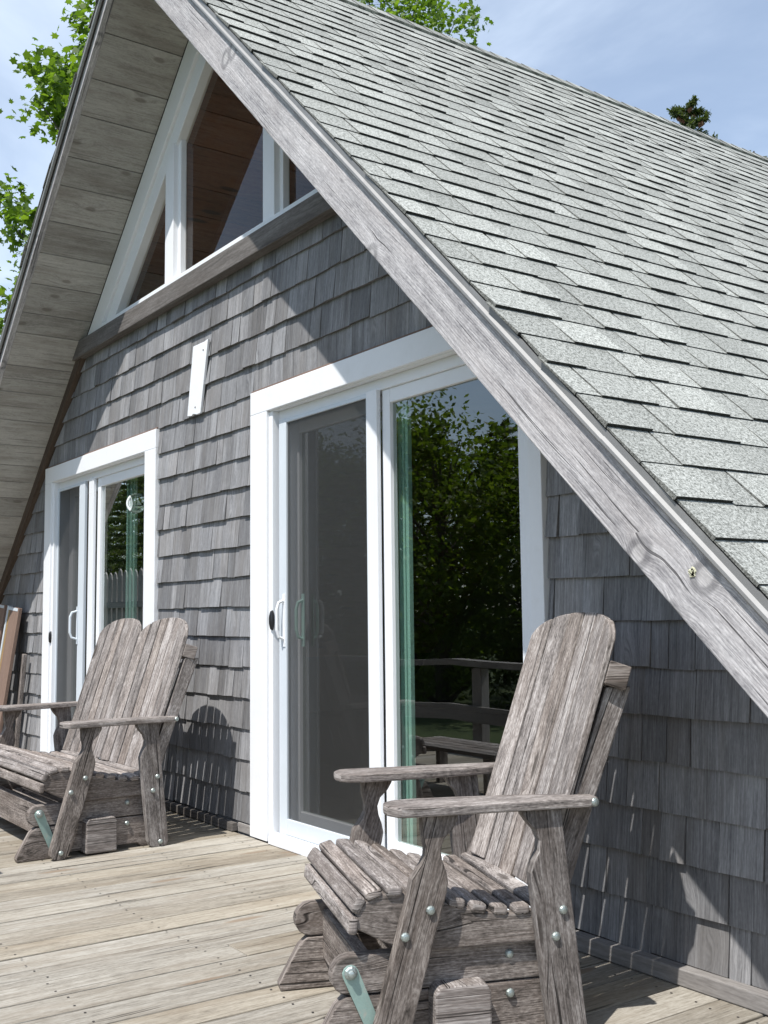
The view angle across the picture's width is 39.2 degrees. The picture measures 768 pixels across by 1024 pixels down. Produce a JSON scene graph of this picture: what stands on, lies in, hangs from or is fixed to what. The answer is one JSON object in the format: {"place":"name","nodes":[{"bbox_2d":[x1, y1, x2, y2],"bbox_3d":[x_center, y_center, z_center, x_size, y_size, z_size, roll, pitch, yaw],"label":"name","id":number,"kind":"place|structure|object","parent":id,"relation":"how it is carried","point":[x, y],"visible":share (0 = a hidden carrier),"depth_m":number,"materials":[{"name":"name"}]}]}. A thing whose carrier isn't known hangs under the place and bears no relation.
{"place":"outdoors","nodes":[
{"label":"outdoors","id":0,"kind":"place"},
{"bbox_2d":[0,0,767,335],"label":"sky","id":1,"kind":"structure","parent":0,"point":[652,56],"materials":[{"name":"blue"}]},
{"label":"ground","id":2,"kind":"structure","parent":0,"visible":0},
{"bbox_2d":[0,0,95,334],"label":"maple tree","id":3,"kind":"object","parent":2,"relation":"on","point":[58,80],"visible":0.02,"depth_m":17.29,"materials":[{"name":"green plant"}]},
{"bbox_2d":[0,772,767,1023],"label":"deck","id":4,"kind":"structure","parent":2,"relation":"on","point":[191,921],"depth_m":3.58,"materials":[{"name":"brown wood"}]},
{"bbox_2d":[0,604,7,647],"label":"leaning panel","id":5,"kind":"object","parent":4,"relation":"on","point":[3,609],"visible":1,"depth_m":8.73,"materials":[{"name":"brown wood"}]},
{"bbox_2d":[0,606,21,733],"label":"leaning panel","id":6,"kind":"object","parent":4,"relation":"on","point":[10,635],"visible":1,"depth_m":8.46,"materials":[{"name":"brown wood"}]},
{"bbox_2d":[14,654,26,747],"bbox_3d":[-2.826,1.516,8.356,0.119,0.824,0.045,-3,-6,21],"label":"wooden stake","id":7,"kind":"object","parent":4,"relation":"on","point":[21,692],"visible":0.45,"depth_m":8.35,"materials":[{"name":"brown wood"}]},
{"bbox_2d":[0,618,197,862],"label":"glider bench","id":8,"kind":"object","parent":4,"relation":"on","point":[92,783],"visible":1,"depth_m":5.27,"materials":[{"name":"grey wood"}]},
{"bbox_2d":[277,612,630,1023],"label":"glider chair","id":9,"kind":"object","parent":4,"relation":"on","point":[429,935],"visible":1,"depth_m":2.79,"materials":[{"name":"grey wood"}]},
{"bbox_2d":[0,0,767,1014],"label":"cabin","id":10,"kind":"object","parent":2,"relation":"on","point":[392,388],"visible":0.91,"depth_m":5.10,"materials":[{"name":"grey wood"}]},
{"bbox_2d":[40,429,159,752],"bbox_3d":[-1.919,0.699,7.335,0.187,2.235,2.103,3,-7,-35],"label":"sliding door","id":11,"kind":"structure","parent":10,"relation":"in","point":[101,560],"depth_m":7.46,"materials":[{"name":"white plastic"}]},
{"bbox_2d":[126,496,129,510],"bbox_3d":[-1.619,-0.133,7.053,0.135,0.288,0.015,0,-6,-3],"label":"hanging ornament","id":12,"kind":"object","parent":10,"relation":"hanging from","point":[128,503],"visible":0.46,"depth_m":7.04,"materials":[{"name":"white"}]},
{"bbox_2d":[88,41,317,334],"bbox_3d":[-1.007,-2.240,6.227,0.099,1.742,3.790,3,-7,-35],"label":"gable window","id":13,"kind":"structure","parent":10,"relation":"in","point":[163,182],"depth_m":6.55,"materials":[{"name":"white paint"}]},
{"bbox_2d":[250,327,549,909],"bbox_3d":[0.000,0.414,4.622,0.178,2.235,2.140,3,-7,-35],"label":"sliding door","id":14,"kind":"structure","parent":10,"relation":"in","point":[317,701],"depth_m":4.86,"materials":[{"name":"white plastic"}]},
{"bbox_2d":[356,0,493,46],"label":"maple tree","id":15,"kind":"object","parent":2,"relation":"on","point":[432,16],"visible":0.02,"depth_m":25.02,"materials":[{"name":"green plant"}]},
{"bbox_2d":[666,94,718,138],"bbox_3d":[4.935,-1.601,16.312,3.888,9.695,4.279,0,-6,-7],"label":"spruce tree","id":16,"kind":"object","parent":2,"relation":"on","point":[682,115],"visible":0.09,"depth_m":16.68,"materials":[{"name":"green plant"}]}
]}

